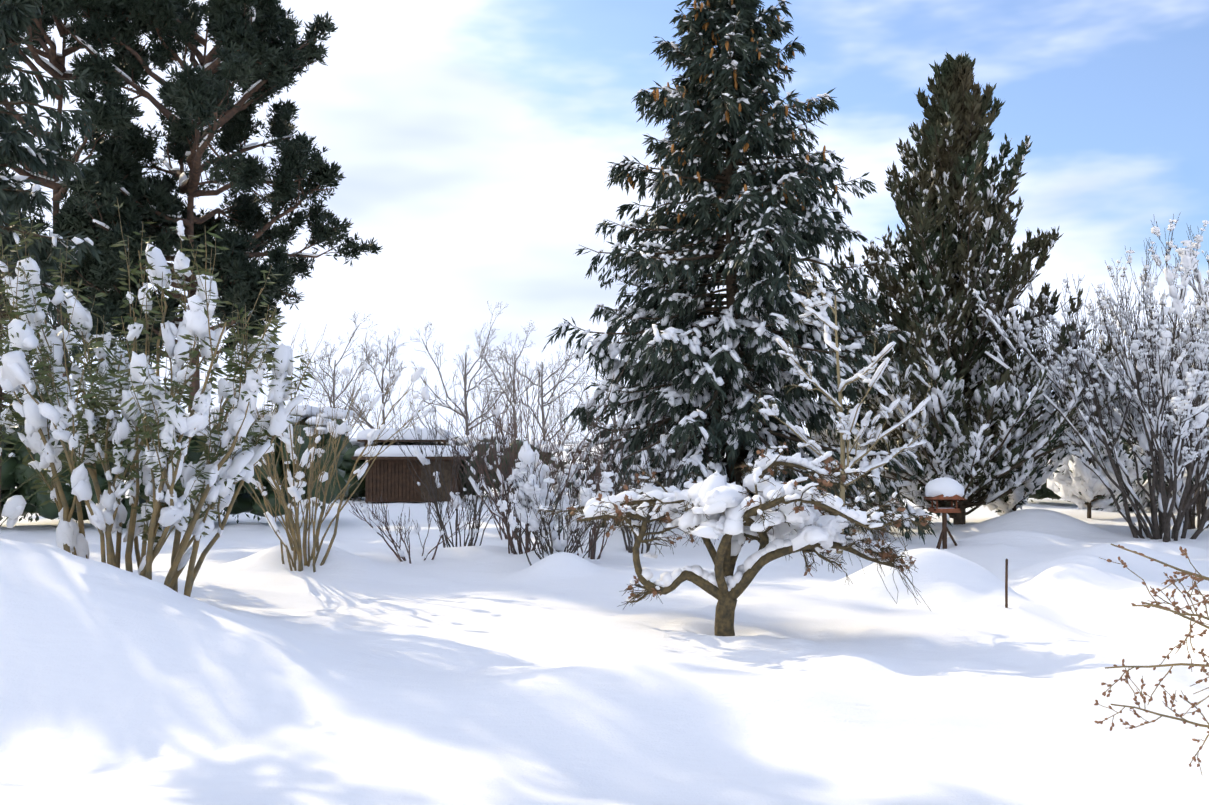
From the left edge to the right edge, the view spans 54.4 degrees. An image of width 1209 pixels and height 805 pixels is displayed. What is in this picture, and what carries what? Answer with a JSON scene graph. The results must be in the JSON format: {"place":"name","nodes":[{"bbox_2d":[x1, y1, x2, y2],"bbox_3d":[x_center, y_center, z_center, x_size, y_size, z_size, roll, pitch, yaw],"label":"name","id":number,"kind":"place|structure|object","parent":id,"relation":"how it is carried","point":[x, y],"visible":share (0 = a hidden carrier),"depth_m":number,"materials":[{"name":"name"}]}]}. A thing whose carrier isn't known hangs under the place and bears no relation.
{"place":"outdoors","nodes":[
{"label":"outdoors","id":0,"kind":"place"},
{"bbox_2d":[0,442,1208,804],"bbox_3d":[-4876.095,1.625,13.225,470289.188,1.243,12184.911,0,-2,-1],"label":"snow ground","id":1,"kind":"structure","parent":0,"point":[362,666],"depth_m":6.93,"materials":[{"name":"white snow"}]},
{"bbox_2d":[0,0,90,391],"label":"tree","id":2,"kind":"object","parent":1,"relation":"on","point":[6,91],"visible":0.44,"depth_m":19.16,"materials":[{"name":"green plant"}]},
{"bbox_2d":[0,0,118,510],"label":"tree","id":3,"kind":"object","parent":1,"relation":"on","point":[16,198],"visible":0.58,"depth_m":15.51,"materials":[{"name":"green plant"}]},
{"bbox_2d":[0,332,159,527],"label":"shrub","id":4,"kind":"object","parent":1,"relation":"on","point":[13,508],"visible":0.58,"depth_m":10.28,"materials":[{"name":"green plant"}]},
{"bbox_2d":[0,0,196,376],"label":"pine","id":5,"kind":"object","parent":1,"relation":"on","point":[122,144],"visible":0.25,"depth_m":36.37,"materials":[{"name":"green plant"}]},
{"bbox_2d":[0,199,314,596],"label":"snowy shrub","id":6,"kind":"object","parent":1,"relation":"on","point":[146,399],"visible":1,"depth_m":10.30,"materials":[{"name":"white snow"}]},
{"bbox_2d":[0,405,358,527],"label":"hedge","id":7,"kind":"object","parent":1,"relation":"on","point":[16,472],"visible":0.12,"depth_m":22.21,"materials":[{"name":"green plant"}]},
{"bbox_2d":[2,0,382,412],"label":"pine","id":8,"kind":"object","parent":1,"relation":"on","point":[261,51],"visible":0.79,"depth_m":36.66,"materials":[{"name":"green plant"}]},
{"bbox_2d":[265,311,386,425],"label":"bare tree","id":9,"kind":"object","parent":1,"relation":"on","point":[333,373],"visible":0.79,"depth_m":43.74,"materials":[{"name":"grey plant"}]},
{"bbox_2d":[185,324,469,571],"bbox_3d":[-3.475,0.546,14.595,3.438,3.189,2.874,2,-3,-42],"label":"yellow shrub","id":10,"kind":"object","parent":1,"relation":"on","point":[295,490],"visible":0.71,"depth_m":14.19,"materials":[{"name":"white plant"}]},
{"bbox_2d":[320,329,434,429],"bbox_3d":[-7.721,0.299,40.014,2.946,5.728,3.738,-1,-2,29],"label":"bare tree","id":11,"kind":"object","parent":1,"relation":"on","point":[367,423],"visible":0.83,"depth_m":39.73,"materials":[{"name":"grey plant"}]},
{"bbox_2d":[352,428,471,501],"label":"shed","id":12,"kind":"structure","parent":1,"relation":"on","point":[388,476],"depth_m":31.70,"materials":[{"name":"brown wood"}]},
{"bbox_2d":[345,473,482,563],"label":"red shrub","id":13,"kind":"object","parent":1,"relation":"on","point":[399,554],"visible":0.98,"depth_m":15.40,"materials":[{"name":"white plant"}]},
{"bbox_2d":[340,432,564,499],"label":"hedge","id":14,"kind":"object","parent":1,"relation":"on","point":[347,464],"visible":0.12,"depth_m":33.13,"materials":[{"name":"brown plant"}]},
{"bbox_2d":[390,397,529,547],"bbox_3d":[-1.875,1.080,16.481,1.952,2.380,2.199,2,-2,-39],"label":"red shrub","id":15,"kind":"object","parent":1,"relation":"on","point":[473,530],"visible":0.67,"depth_m":16.49,"materials":[{"name":"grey plant"}]},
{"bbox_2d":[405,301,541,434],"bbox_3d":[-4.324,-0.207,37.463,4.597,6.570,3.694,0,-2,-1],"label":"bare tree","id":16,"kind":"object","parent":1,"relation":"on","point":[459,411],"visible":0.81,"depth_m":37.75,"materials":[{"name":"grey plant"}]},
{"bbox_2d":[441,376,582,539],"bbox_3d":[-1.814,1.006,19.674,2.321,2.817,2.069,2,-3,-43],"label":"red shrub","id":17,"kind":"object","parent":1,"relation":"on","point":[490,501],"visible":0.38,"depth_m":19.41,"materials":[{"name":"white plant"}]},
{"bbox_2d":[467,322,566,448],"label":"bare tree","id":18,"kind":"object","parent":1,"relation":"on","point":[503,388],"visible":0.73,"depth_m":43.56,"materials":[{"name":"grey plant"}]},
{"bbox_2d":[420,358,627,553],"bbox_3d":[-1.065,0.788,15.725,2.735,2.842,1.755,0,-2,-1],"label":"red shrub","id":19,"kind":"object","parent":1,"relation":"on","point":[501,515],"visible":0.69,"depth_m":15.64,"materials":[{"name":"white plant"}]},
{"bbox_2d":[485,336,604,455],"bbox_3d":[-1.799,0.462,40.072,3.543,5.406,3.626,2,-2,-39],"label":"bare tree","id":20,"kind":"object","parent":1,"relation":"on","point":[541,383],"visible":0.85,"depth_m":39.89,"materials":[{"name":"grey plant"}]},
{"bbox_2d":[506,441,613,554],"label":"snowy bush","id":21,"kind":"object","parent":1,"relation":"on","point":[531,492],"visible":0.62,"depth_m":15.26,"materials":[{"name":"white snow"}]},
{"bbox_2d":[497,486,622,565],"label":"red shrub","id":22,"kind":"object","parent":1,"relation":"on","point":[501,503],"visible":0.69,"depth_m":14.61,"materials":[{"name":"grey plant"}]},
{"bbox_2d":[511,402,641,558],"bbox_3d":[-0.438,1.163,16.419,1.846,2.370,1.739,0,-2,-1],"label":"red shrub","id":23,"kind":"object","parent":1,"relation":"on","point":[592,551],"visible":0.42,"depth_m":16.36,"materials":[{"name":"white plant"}]},
{"bbox_2d":[562,347,656,457],"bbox_3d":[0.449,0.526,39.169,3.818,5.218,3.412,0,-2,-1],"label":"bare tree","id":24,"kind":"object","parent":1,"relation":"on","point":[613,417],"visible":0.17,"depth_m":38.76,"materials":[{"name":"grey plant"}]},
{"bbox_2d":[544,387,679,525],"bbox_3d":[0.011,1.074,20.245,2.490,2.640,1.919,1,-2,-36],"label":"shrub","id":25,"kind":"object","parent":1,"relation":"on","point":[566,442],"visible":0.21,"depth_m":19.98,"materials":[{"name":"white plant"}]},
{"bbox_2d":[597,420,695,553],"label":"red shrub","id":26,"kind":"object","parent":1,"relation":"on","point":[629,548],"visible":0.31,"depth_m":17.44,"materials":[{"name":"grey plant"}]},
{"bbox_2d":[536,442,935,635],"bbox_3d":[1.123,1.365,10.402,3.495,2.071,2.329,0,-2,-1],"label":"tree","id":27,"kind":"object","parent":1,"relation":"on","point":[715,505],"visible":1,"depth_m":10.15,"materials":[{"name":"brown wood"}]},
{"bbox_2d":[542,0,952,544],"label":"spruce","id":28,"kind":"object","parent":1,"relation":"on","point":[715,103],"visible":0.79,"depth_m":20.34,"materials":[{"name":"green plant"}]},
{"bbox_2d":[752,259,932,553],"bbox_3d":[3.537,0.055,17.181,2.218,4.707,2.390,-1,-2,33],"label":"young tree","id":29,"kind":"object","parent":1,"relation":"on","point":[850,421],"visible":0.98,"depth_m":17.11,"materials":[{"name":"white plant"}]},
{"bbox_2d":[816,311,903,517],"bbox_3d":[5.298,0.394,24.556,1.814,4.748,1.482,0,-2,-1],"label":"shrub","id":30,"kind":"object","parent":1,"relation":"on","point":[863,323],"visible":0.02,"depth_m":24.20,"materials":[{"name":"green plant"}]},
{"bbox_2d":[872,517,888,540],"bbox_3d":[4.597,2.140,19.580,0.316,0.508,0.310,0,-2,-1],"label":"zinc bucket","id":31,"kind":"object","parent":1,"relation":"on","point":[885,536],"visible":0.21,"depth_m":19.47,"materials":[{"name":"grey"}]},
{"bbox_2d":[923,477,966,548],"bbox_3d":[5.178,1.790,17.896,0.581,1.294,0.545,0,-2,-1],"label":"bird feeder","id":32,"kind":"object","parent":1,"relation":"on","point":[944,489],"visible":0.98,"depth_m":17.77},
{"bbox_2d":[799,51,1123,524],"bbox_3d":[6.702,-1.978,22.735,6.201,9.318,5.790,0,-2,-1],"label":"thuja","id":33,"kind":"object","parent":1,"relation":"on","point":[955,220],"visible":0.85,"depth_m":21.80,"materials":[{"name":"green plant"}]},
{"bbox_2d":[1005,558,1007,607],"bbox_3d":[3.907,1.923,11.420,0.037,0.812,0.028,0,-2,-1],"label":"garden stake","id":34,"kind":"object","parent":1,"relation":"on","point":[1006,583],"visible":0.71,"depth_m":11.42,"materials":[{"name":"brown wood"}]},
{"bbox_2d":[981,409,1068,515],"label":"snowy bush","id":35,"kind":"object","parent":1,"relation":"on","point":[1020,495],"visible":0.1,"depth_m":23.80,"materials":[{"name":"white snow"}]},
{"bbox_2d":[924,414,1206,501],"bbox_3d":[14.121,1.429,31.179,11.622,2.728,2.929,0,-2,-1],"label":"hedge","id":36,"kind":"object","parent":1,"relation":"on","point":[1044,491],"visible":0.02,"depth_m":31.27,"materials":[{"name":"green plant"}]},
{"bbox_2d":[964,214,1208,541],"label":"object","id":37,"kind":"object","parent":1,"relation":"on","point":[1151,414],"visible":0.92,"depth_m":20.07,"materials":[{"name":"grey plant"}]},
{"bbox_2d":[1040,372,1154,517],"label":"snowy bush","id":38,"kind":"object","parent":1,"relation":"on","point":[1078,483],"visible":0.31,"depth_m":25.26,"materials":[{"name":"white snow"}]},
{"bbox_2d":[1048,220,1208,528],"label":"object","id":39,"kind":"object","parent":1,"relation":"on","point":[1201,501],"visible":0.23,"depth_m":21.54,"materials":[{"name":"grey plant"}]},
{"bbox_2d":[1073,326,1208,516],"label":"shrub","id":40,"kind":"object","parent":1,"relation":"on","point":[1143,496],"visible":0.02,"depth_m":27.19,"materials":[{"name":"green plant"}]},
{"bbox_2d":[1094,544,1208,773],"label":"twigs","id":41,"kind":"object","parent":1,"relation":"on","point":[1205,601],"visible":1,"depth_m":4.58,"materials":[{"name":"brown plant"}]},
{"bbox_2d":[0,0,1208,441],"label":"sky","id":42,"kind":"structure","parent":0,"point":[475,141],"materials":[{"name":"blue"}]}
]}

